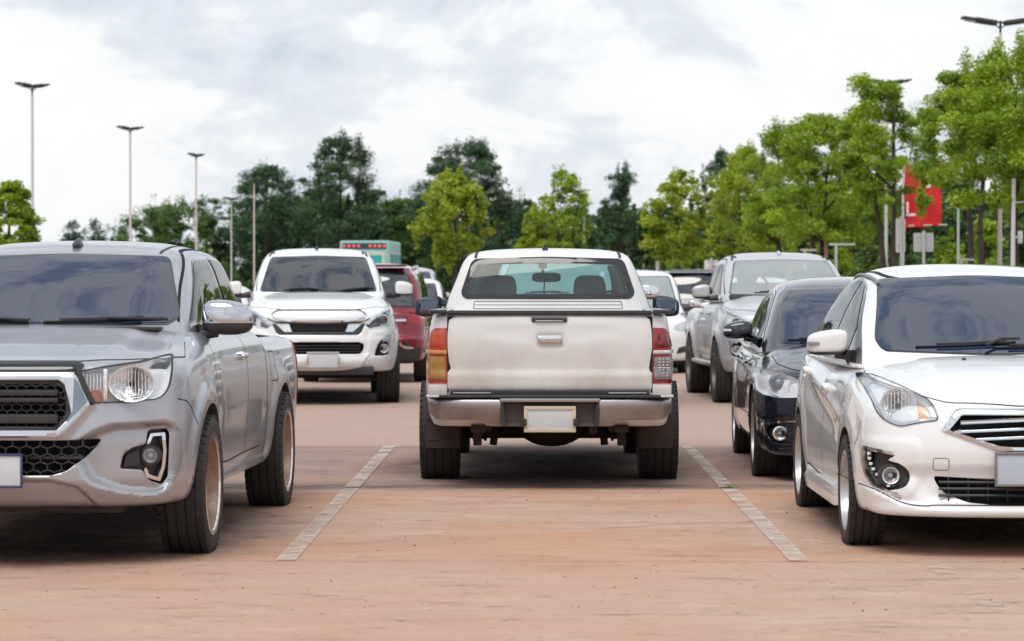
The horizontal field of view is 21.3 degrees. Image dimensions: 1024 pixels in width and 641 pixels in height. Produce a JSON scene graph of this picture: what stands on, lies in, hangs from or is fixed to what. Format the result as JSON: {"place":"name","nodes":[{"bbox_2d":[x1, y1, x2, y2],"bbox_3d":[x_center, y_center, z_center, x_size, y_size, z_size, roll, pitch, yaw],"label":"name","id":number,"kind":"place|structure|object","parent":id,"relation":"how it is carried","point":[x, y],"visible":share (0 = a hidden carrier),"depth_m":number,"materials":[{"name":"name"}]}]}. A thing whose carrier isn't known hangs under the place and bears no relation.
{"place":"outdoors","nodes":[
{"label":"outdoors","id":0,"kind":"place"},
{"bbox_2d":[0,363,1023,640],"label":"ground","id":1,"kind":"structure","parent":0,"point":[492,557],"depth_m":13.54,"materials":[{"name":"concrete"}]},
{"bbox_2d":[0,179,45,244],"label":"tree","id":2,"kind":"object","parent":1,"relation":"on","point":[20,212],"visible":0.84,"depth_m":77.80,"materials":[{"name":"green plant"}]},
{"bbox_2d":[14,82,49,215],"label":"street lamp","id":3,"kind":"object","parent":1,"relation":"on","point":[28,85],"visible":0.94,"depth_m":87.03,"materials":[{"name":"grey metal"}]},
{"bbox_2d":[0,504,239,555],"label":"shadow","id":4,"kind":"object","parent":1,"relation":"on","point":[66,534],"visible":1,"depth_m":15.26,"materials":[{"name":"grey"}]},
{"bbox_2d":[116,125,143,241],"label":"street lamp","id":5,"kind":"object","parent":1,"relation":"on","point":[128,129],"visible":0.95,"depth_m":110.03,"materials":[{"name":"grey metal"}]},
{"bbox_2d":[0,238,297,552],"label":"pickup truck","id":6,"kind":"object","parent":1,"relation":"on","point":[161,375],"visible":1,"depth_m":14.01,"materials":[{"name":"silver metal"}]},
{"bbox_2d":[187,153,204,249],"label":"street lamp","id":7,"kind":"object","parent":1,"relation":"on","point":[195,155],"visible":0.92,"depth_m":132.03,"materials":[{"name":"grey metal"}]},
{"bbox_2d":[223,197,238,281],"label":"street lamp","id":8,"kind":"object","parent":1,"relation":"on","point":[229,198],"visible":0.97,"depth_m":186.06,"materials":[{"name":"grey metal"}]},
{"bbox_2d":[235,286,252,304],"bbox_3d":[-4.866,0.143,43.679,2.142,1.465,4.302,0,1,0],"label":"sedan","id":9,"kind":"object","parent":1,"relation":"on","point":[245,301],"visible":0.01,"depth_m":42.92,"materials":[{"name":"white paint"}]},
{"bbox_2d":[247,177,260,285],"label":"street lamp","id":10,"kind":"object","parent":1,"relation":"on","point":[252,178],"visible":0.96,"depth_m":158.03,"materials":[{"name":"grey metal"}]},
{"bbox_2d":[278,489,355,559],"bbox_3d":[-1.117,1.173,16.084,0.105,0.001,4.880,0,1,0],"label":"parking line","id":11,"kind":"object","parent":1,"relation":"on","point":[342,495],"visible":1,"depth_m":15.97,"materials":[{"name":"beige paint"}]},
{"bbox_2d":[230,242,412,401],"bbox_3d":[-2.466,-0.070,34.636,2.328,2.098,5.345,0,1,-4],"label":"pickup truck","id":12,"kind":"object","parent":1,"relation":"on","point":[328,312],"visible":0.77,"depth_m":32.46,"materials":[{"name":"white paint"}]},
{"bbox_2d":[297,392,375,401],"bbox_3d":[-2.338,0.960,34.282,2.800,0.001,5.500,0,1,0],"label":"oil stain","id":13,"kind":"object","parent":1,"relation":"on","point":[366,396],"visible":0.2,"depth_m":34.34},
{"bbox_2d":[340,241,400,263],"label":"truck","id":14,"kind":"object","parent":1,"relation":"on","point":[389,252],"visible":0.06,"depth_m":95.01,"materials":[{"name":"teal"}]},
{"bbox_2d":[347,446,394,485],"bbox_3d":[-1.079,1.115,21.143,0.105,0.001,4.960,0,1,0],"label":"parking line","id":15,"kind":"object","parent":1,"relation":"on","point":[371,462],"visible":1,"depth_m":21.07,"materials":[{"name":"beige paint"}]},
{"bbox_2d":[303,263,447,380],"bbox_3d":[-2.150,0.007,41.859,2.282,1.778,4.710,0,1,0],"label":"suv","id":16,"kind":"object","parent":1,"relation":"on","point":[413,330],"visible":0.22,"depth_m":39.79,"materials":[{"name":"red paint"}]},
{"bbox_2d":[224,488,586,488],"bbox_3d":[0.142,1.148,18.561,28.000,0.001,0.055,0,1,0],"label":"slab edge","id":17,"kind":"object","parent":1,"relation":"on","point":[425,488],"visible":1,"depth_m":18.59,"materials":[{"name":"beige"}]},
{"bbox_2d":[417,267,449,298],"bbox_3d":[-2.474,-0.281,62.303,2.222,1.886,4.628,0,1,0],"label":"suv","id":18,"kind":"object","parent":1,"relation":"on","point":[428,273],"visible":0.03,"depth_m":61.80,"materials":[{"name":"silver metal"}]},
{"bbox_2d":[424,278,447,316],"bbox_3d":[-2.070,-0.040,53.602,2.142,1.604,4.227,0,1,0],"label":"hatchback","id":19,"kind":"object","parent":1,"relation":"on","point":[435,287],"visible":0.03,"depth_m":53.21,"materials":[{"name":"white paint"}]},
{"bbox_2d":[406,163,495,286],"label":"tree","id":20,"kind":"object","parent":1,"relation":"on","point":[459,192],"visible":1,"depth_m":83.60,"materials":[{"name":"green plant"}]},
{"bbox_2d":[419,454,637,476],"bbox_3d":[0.210,1.113,20.963,3.100,0.001,4.500,0,1,0],"label":"oil stain","id":21,"kind":"object","parent":1,"relation":"on","point":[474,463],"visible":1,"depth_m":20.89,"materials":[{"name":"grey"}]},
{"bbox_2d":[306,484,762,487],"bbox_3d":[2.144,1.145,18.808,14.000,0.001,0.380,0,1,0],"label":"grime band","id":22,"kind":"object","parent":1,"relation":"on","point":[604,487],"depth_m":18.77,"materials":[{"name":"brown"}]},
{"bbox_2d":[514,202,566,248],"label":"tree","id":23,"kind":"object","parent":1,"relation":"on","point":[533,226],"visible":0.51,"depth_m":99.79,"materials":[{"name":"green plant"}]},
{"bbox_2d":[415,244,678,478],"bbox_3d":[0.277,0.270,21.086,2.125,1.729,5.390,0,1,0],"label":"pickup truck","id":24,"kind":"object","parent":1,"relation":"on","point":[589,358],"visible":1,"depth_m":18.56,"materials":[{"name":"white paint"}]},
{"bbox_2d":[536,163,593,248],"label":"tree","id":25,"kind":"object","parent":1,"relation":"on","point":[557,223],"visible":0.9,"depth_m":97.58,"materials":[{"name":"green plant"}]},
{"bbox_2d":[498,263,658,298],"bbox_3d":[0.584,0.065,33.223,2.328,1.860,5.345,0,1,0],"label":"pickup truck","id":26,"kind":"object","parent":1,"relation":"on","point":[521,274],"visible":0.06,"depth_m":32.19,"materials":[{"name":"glass"}]},
{"bbox_2d":[636,270,700,372],"bbox_3d":[2.014,-0.004,45.970,2.222,1.705,4.428,0,1,-1],"label":"hatchback","id":27,"kind":"object","parent":1,"relation":"on","point":[665,283],"visible":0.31,"depth_m":45.12,"materials":[{"name":"white paint"}]},
{"bbox_2d":[637,166,716,269],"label":"tree","id":28,"kind":"object","parent":1,"relation":"on","point":[660,227],"visible":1,"depth_m":91.77,"materials":[{"name":"green plant"}]},
{"bbox_2d":[661,269,713,315],"bbox_3d":[4.096,-0.258,62.310,2.262,1.838,4.710,0,1,0],"label":"suv","id":29,"kind":"object","parent":1,"relation":"on","point":[687,280],"visible":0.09,"depth_m":60.27,"materials":[{"name":"grey paint"}]},
{"bbox_2d":[682,447,729,486],"bbox_3d":[1.496,1.115,21.123,0.105,0.001,4.960,0,1,0],"label":"parking line","id":30,"kind":"object","parent":1,"relation":"on","point":[709,464],"visible":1,"depth_m":20.60,"materials":[{"name":"beige paint"}]},
{"bbox_2d":[704,258,717,269],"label":"road sign","id":31,"kind":"object","parent":1,"relation":"on","point":[711,264],"visible":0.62,"depth_m":69.98,"materials":[{"name":"grey metal"}]},
{"bbox_2d":[675,138,785,254],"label":"tree","id":32,"kind":"object","parent":1,"relation":"on","point":[725,200],"visible":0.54,"depth_m":95.06,"materials":[{"name":"green plant"}]},
{"bbox_2d":[722,489,802,559],"bbox_3d":[1.458,1.173,16.064,0.105,0.001,4.880,0,1,0],"label":"parking line","id":33,"kind":"object","parent":1,"relation":"on","point":[772,537],"visible":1,"depth_m":15.63,"materials":[{"name":"beige paint"}]},
{"bbox_2d":[685,251,840,402],"bbox_3d":[3.335,0.047,34.599,2.304,1.864,5.345,0,1,-2],"label":"pickup truck","id":34,"kind":"object","parent":1,"relation":"on","point":[738,287],"visible":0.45,"depth_m":33.64,"materials":[{"name":"silver metal"}]},
{"bbox_2d":[732,114,827,252],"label":"tree","id":35,"kind":"object","parent":1,"relation":"on","point":[757,230],"visible":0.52,"depth_m":89.52,"materials":[{"name":"green plant"}]},
{"bbox_2d":[723,276,854,475],"bbox_3d":[2.712,0.391,21.382,2.180,1.479,4.838,0,1,2],"label":"sedan","id":36,"kind":"object","parent":1,"relation":"on","point":[781,326],"visible":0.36,"depth_m":20.34,"materials":[{"name":"black paint"}]},
{"bbox_2d":[759,112,889,257],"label":"tree","id":37,"kind":"object","parent":1,"relation":"on","point":[800,149],"visible":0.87,"depth_m":79.30,"materials":[{"name":"green plant"}]},
{"bbox_2d":[829,243,854,268],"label":"barrier frame","id":38,"kind":"object","parent":1,"relation":"on","point":[835,244],"visible":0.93,"depth_m":65.90,"materials":[{"name":"grey metal"}]},
{"bbox_2d":[821,561,961,561],"bbox_3d":[0.084,1.205,13.615,27.960,0.001,0.012,0,1,0],"label":"slab joint","id":39,"kind":"object","parent":1,"relation":"on","point":[883,561],"visible":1,"depth_m":13.60,"materials":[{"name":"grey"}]},
{"bbox_2d":[793,256,1023,544],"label":"sedan","id":40,"kind":"object","parent":1,"relation":"on","point":[910,399],"visible":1,"depth_m":14.54,"materials":[{"name":"white paint"}]},
{"bbox_2d":[902,162,946,264],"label":"banner","id":41,"kind":"object","parent":1,"relation":"on","point":[933,217],"visible":0.59,"depth_m":74.89,"materials":[{"name":"red fabric"}]},
{"bbox_2d":[837,515,1023,541],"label":"shadow","id":42,"kind":"object","parent":1,"relation":"on","point":[1006,527],"visible":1,"depth_m":15.45,"materials":[{"name":"grey"}]},
{"bbox_2d":[0,0,1023,270],"label":"sky","id":43,"kind":"structure","parent":0,"point":[589,87],"materials":[{"name":"white"}]},
{"bbox_2d":[21,451,1023,611],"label":"grit","id":44,"kind":"object","parent":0,"point":[541,553],"visible":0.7,"depth_m":13.12,"materials":[{"name":"gravel"}]},
{"label":"grass verge","id":45,"kind":"structure","parent":0,"visible":0},
{"bbox_2d":[56,219,83,240],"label":"tree","id":46,"kind":"object","parent":45,"relation":"on","point":[72,224],"visible":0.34,"depth_m":240.06,"materials":[{"name":"green plant"}]},
{"bbox_2d":[58,231,85,240],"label":"tree","id":47,"kind":"object","parent":45,"relation":"on","point":[69,237],"visible":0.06,"depth_m":230.57,"materials":[{"name":"green plant"}]},
{"bbox_2d":[81,217,107,240],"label":"tree","id":48,"kind":"object","parent":45,"relation":"on","point":[95,225],"visible":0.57,"depth_m":245.01,"materials":[{"name":"green plant"}]},
{"bbox_2d":[86,232,109,240],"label":"tree","id":49,"kind":"object","parent":45,"relation":"on","point":[98,237],"visible":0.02,"depth_m":230.12,"materials":[{"name":"green plant"}]},
{"bbox_2d":[103,194,216,250],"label":"tree","id":50,"kind":"object","parent":45,"relation":"on","point":[162,223],"visible":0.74,"depth_m":199.31,"materials":[{"name":"green plant"}]},
{"bbox_2d":[174,194,241,253],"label":"tree","id":51,"kind":"object","parent":45,"relation":"on","point":[211,220],"visible":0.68,"depth_m":203.64,"materials":[{"name":"green plant"}]},
{"bbox_2d":[198,241,237,275],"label":"tree","id":52,"kind":"object","parent":45,"relation":"on","point":[204,246],"visible":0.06,"depth_m":223.50,"materials":[{"name":"green plant"}]},
{"bbox_2d":[199,222,258,282],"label":"tree","id":53,"kind":"object","parent":45,"relation":"on","point":[222,246],"visible":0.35,"depth_m":203.99,"materials":[{"name":"green plant"}]},
{"bbox_2d":[221,194,263,279],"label":"tree","id":54,"kind":"object","parent":45,"relation":"on","point":[248,216],"visible":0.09,"depth_m":231.59,"materials":[{"name":"green plant"}]},
{"bbox_2d":[230,214,293,279],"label":"tree","id":55,"kind":"object","parent":45,"relation":"on","point":[246,265],"visible":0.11,"depth_m":205.67,"materials":[{"name":"green plant"}]},
{"bbox_2d":[217,158,311,267],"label":"tree","id":56,"kind":"object","parent":45,"relation":"on","point":[265,173],"visible":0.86,"depth_m":197.27,"materials":[{"name":"green plant"}]},
{"bbox_2d":[235,194,309,276],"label":"tree","id":57,"kind":"object","parent":45,"relation":"on","point":[261,233],"visible":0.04,"depth_m":224.90,"materials":[{"name":"green plant"}]},
{"bbox_2d":[274,196,333,249],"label":"tree","id":58,"kind":"object","parent":45,"relation":"on","point":[306,243],"visible":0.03,"depth_m":209.78,"materials":[{"name":"green plant"}]},
{"bbox_2d":[290,209,348,248],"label":"tree","id":59,"kind":"object","parent":45,"relation":"on","point":[331,235],"visible":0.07,"depth_m":206.98,"materials":[{"name":"green plant"}]},
{"bbox_2d":[305,195,367,246],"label":"tree","id":60,"kind":"object","parent":45,"relation":"on","point":[351,208],"visible":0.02,"depth_m":223.30,"materials":[{"name":"green plant"}]},
{"bbox_2d":[281,128,392,248],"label":"tree","id":61,"kind":"object","parent":45,"relation":"on","point":[344,148],"visible":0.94,"depth_m":193.10,"materials":[{"name":"green plant"}]},
{"bbox_2d":[333,210,407,263],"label":"tree","id":62,"kind":"object","parent":45,"relation":"on","point":[377,230],"visible":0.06,"depth_m":200.60,"materials":[{"name":"green plant"}]},
{"bbox_2d":[356,190,429,266],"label":"tree","id":63,"kind":"object","parent":45,"relation":"on","point":[392,206],"visible":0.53,"depth_m":201.20,"materials":[{"name":"green plant"}]},
{"bbox_2d":[378,212,437,268],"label":"tree","id":64,"kind":"object","parent":45,"relation":"on","point":[400,234],"visible":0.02,"depth_m":209.59,"materials":[{"name":"green plant"}]},
{"bbox_2d":[382,197,446,263],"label":"tree","id":65,"kind":"object","parent":45,"relation":"on","point":[407,200],"visible":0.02,"depth_m":229.17,"materials":[{"name":"green plant"}]},
{"bbox_2d":[405,203,460,278],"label":"tree","id":66,"kind":"object","parent":45,"relation":"on","point":[430,259],"visible":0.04,"depth_m":209.62,"materials":[{"name":"green plant"}]},
{"bbox_2d":[424,214,501,292],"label":"tree","id":67,"kind":"object","parent":45,"relation":"on","point":[443,269],"visible":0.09,"depth_m":201.70,"materials":[{"name":"green plant"}]},
{"bbox_2d":[397,136,530,261],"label":"tree","id":68,"kind":"object","parent":45,"relation":"on","point":[483,159],"visible":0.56,"depth_m":195.25,"materials":[{"name":"green plant"}]},
{"bbox_2d":[476,185,529,272],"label":"tree","id":69,"kind":"object","parent":45,"relation":"on","point":[501,193],"visible":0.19,"depth_m":202.72,"materials":[{"name":"green plant"}]},
{"bbox_2d":[511,195,545,243],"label":"tree","id":70,"kind":"object","parent":45,"relation":"on","point":[528,202],"visible":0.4,"depth_m":197.62,"materials":[{"name":"green plant"}]},
{"bbox_2d":[509,219,560,248],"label":"tree","id":71,"kind":"object","parent":45,"relation":"on","point":[513,243],"visible":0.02,"depth_m":208.46,"materials":[{"name":"green plant"}]},
{"bbox_2d":[550,205,601,248],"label":"tree","id":72,"kind":"object","parent":45,"relation":"on","point":[581,242],"visible":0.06,"depth_m":205.77,"materials":[{"name":"green plant"}]},
{"bbox_2d":[566,206,638,255],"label":"tree","id":73,"kind":"object","parent":45,"relation":"on","point":[593,236],"visible":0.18,"depth_m":204.22,"materials":[{"name":"green plant"}]},
{"bbox_2d":[593,160,648,257],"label":"tree","id":74,"kind":"object","parent":45,"relation":"on","point":[621,189],"visible":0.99,"depth_m":191.44,"materials":[{"name":"green plant"}]},
{"bbox_2d":[222,252,1023,293],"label":"undergrowth","id":75,"kind":"object","parent":45,"relation":"on","point":[446,282],"visible":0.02,"depth_m":198.33,"materials":[{"name":"green plant"}]},
{"bbox_2d":[609,203,674,270],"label":"tree","id":76,"kind":"object","parent":45,"relation":"on","point":[634,259],"visible":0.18,"depth_m":205.03,"materials":[{"name":"green plant"}]},
{"bbox_2d":[637,201,688,270],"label":"tree","id":77,"kind":"object","parent":45,"relation":"on","point":[666,212],"visible":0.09,"depth_m":210.67,"materials":[{"name":"green plant"}]},
{"bbox_2d":[636,209,694,266],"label":"tree","id":78,"kind":"object","parent":45,"relation":"on","point":[652,212],"depth_m":227.51,"materials":[{"name":"green plant"}]},
{"bbox_2d":[660,214,734,270],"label":"tree","id":79,"kind":"object","parent":45,"relation":"on","point":[688,265],"visible":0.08,"depth_m":204.85,"materials":[{"name":"green plant"}]},
{"bbox_2d":[682,196,745,268],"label":"tree","id":80,"kind":"object","parent":45,"relation":"on","point":[701,262],"depth_m":206.38,"materials":[{"name":"green plant"}]},
{"bbox_2d":[693,146,744,259],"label":"tree","id":81,"kind":"object","parent":45,"relation":"on","point":[718,159],"visible":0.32,"depth_m":191.88,"materials":[{"name":"green plant"}]},
{"bbox_2d":[683,189,819,266],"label":"tree","id":82,"kind":"object","parent":45,"relation":"on","point":[794,251],"visible":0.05,"depth_m":202.52,"materials":[{"name":"green plant"}]},
{"bbox_2d":[730,203,818,254],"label":"tree","id":83,"kind":"object","parent":45,"relation":"on","point":[788,241],"visible":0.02,"depth_m":205.70,"materials":[{"name":"green plant"}]},
{"bbox_2d":[775,185,839,272],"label":"tree","id":84,"kind":"object","parent":45,"relation":"on","point":[803,244],"visible":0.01,"depth_m":206.96,"materials":[{"name":"green plant"}]},
{"bbox_2d":[795,203,875,260],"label":"tree","id":85,"kind":"object","parent":45,"relation":"on","point":[830,247],"depth_m":208.49,"materials":[{"name":"green plant"}]},
{"bbox_2d":[829,206,878,259],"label":"tree","id":86,"kind":"object","parent":45,"relation":"on","point":[865,241],"visible":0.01,"depth_m":208.32,"materials":[{"name":"green plant"}]},
{"bbox_2d":[827,196,934,267],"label":"tree","id":87,"kind":"object","parent":45,"relation":"on","point":[876,240],"visible":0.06,"depth_m":204.17,"materials":[{"name":"green plant"}]},
{"bbox_2d":[850,183,954,264],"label":"tree","id":88,"kind":"object","parent":45,"relation":"on","point":[942,232],"visible":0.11,"depth_m":204.55,"materials":[{"name":"green plant"}]},
{"bbox_2d":[876,196,976,264],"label":"tree","id":89,"kind":"object","parent":45,"relation":"on","point":[911,245],"visible":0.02,"depth_m":209.49,"materials":[{"name":"green plant"}]},
{"bbox_2d":[910,180,1002,250],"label":"tree","id":90,"kind":"object","parent":45,"relation":"on","point":[943,192],"visible":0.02,"depth_m":221.71,"materials":[{"name":"green plant"}]},
{"bbox_2d":[929,181,1009,257],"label":"tree","id":91,"kind":"object","parent":45,"relation":"on","point":[953,224],"visible":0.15,"depth_m":204.65,"materials":[{"name":"green plant"}]},
{"bbox_2d":[944,189,1023,265],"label":"tree","id":92,"kind":"object","parent":45,"relation":"on","point":[1005,253],"visible":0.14,"depth_m":201.56,"materials":[{"name":"green plant"}]},
{"bbox_2d":[974,177,1023,263],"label":"tree","id":93,"kind":"object","parent":45,"relation":"on","point":[1008,219],"visible":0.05,"depth_m":206.25,"materials":[{"name":"green plant"}]},
{"label":"planting strip","id":94,"kind":"structure","parent":0,"visible":0},
{"bbox_2d":[830,247,859,275],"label":"bush","id":95,"kind":"object","parent":94,"relation":"on","point":[847,267],"visible":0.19,"depth_m":89.76,"materials":[{"name":"green plant"}]},
{"bbox_2d":[811,97,901,266],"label":"tree","id":96,"kind":"object","parent":94,"relation":"on","point":[870,224],"visible":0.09,"depth_m":91.74,"materials":[{"name":"green plant"}]},
{"bbox_2d":[846,235,880,275],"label":"bush","id":97,"kind":"object","parent":94,"relation":"on","point":[869,262],"visible":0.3,"depth_m":87.75,"materials":[{"name":"green plant"}]},
{"bbox_2d":[831,72,938,267],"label":"tree","id":98,"kind":"object","parent":94,"relation":"on","point":[857,164],"visible":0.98,"depth_m":69.58,"materials":[{"name":"green plant"}]},
{"bbox_2d":[868,79,911,266],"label":"street lamp","id":99,"kind":"object","parent":94,"relation":"on","point":[886,206],"visible":0.26,"depth_m":85.84,"materials":[{"name":"grey metal"}]},
{"bbox_2d":[896,216,904,265],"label":"road sign","id":100,"kind":"object","parent":94,"relation":"on","point":[900,234],"visible":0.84,"depth_m":65.91,"materials":[{"name":"grey metal"}]},
{"bbox_2d":[913,231,933,263],"bbox_3d":[9.373,-0.694,61.931,0.456,2.698,0.074,0,1,0],"label":"road sign","id":101,"kind":"object","parent":94,"relation":"on","point":[923,242],"visible":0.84,"depth_m":61.95,"materials":[{"name":"grey metal"}]},
{"bbox_2d":[907,240,944,264],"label":"bush","id":102,"kind":"object","parent":94,"relation":"on","point":[929,259],"visible":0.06,"depth_m":83.87,"materials":[{"name":"green plant"}]},
{"bbox_2d":[933,227,967,263],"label":"bush","id":103,"kind":"object","parent":94,"relation":"on","point":[949,251],"visible":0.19,"depth_m":69.84,"materials":[{"name":"green plant"}]},
{"bbox_2d":[957,208,959,263],"bbox_3d":[10.157,-0.949,61.917,0.061,3.208,0.064,0,1,0],"label":"post","id":104,"kind":"object","parent":94,"relation":"on","point":[958,218],"visible":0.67,"depth_m":61.88,"materials":[{"name":"grey metal"}]},
{"bbox_2d":[906,46,1023,263],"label":"tree","id":105,"kind":"object","parent":94,"relation":"on","point":[954,79],"visible":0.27,"depth_m":63.71,"materials":[{"name":"green plant"}]},
{"bbox_2d":[912,22,1023,265],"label":"tree","id":106,"kind":"object","parent":94,"relation":"on","point":[995,132],"visible":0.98,"depth_m":56.39,"materials":[{"name":"green plant"}]},
{"bbox_2d":[965,214,1007,264],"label":"bush","id":107,"kind":"object","parent":94,"relation":"on","point":[989,228],"visible":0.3,"depth_m":70.76,"materials":[{"name":"green plant"}]},
{"bbox_2d":[960,16,1023,264],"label":"street lamp","id":108,"kind":"object","parent":94,"relation":"on","point":[985,21],"visible":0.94,"depth_m":65.81,"materials":[{"name":"grey metal"}]},
{"bbox_2d":[1010,179,1023,265],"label":"utility pole","id":109,"kind":"object","parent":94,"relation":"on","point":[1019,236],"visible":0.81,"depth_m":55.87,"materials":[{"name":"grey metal"}]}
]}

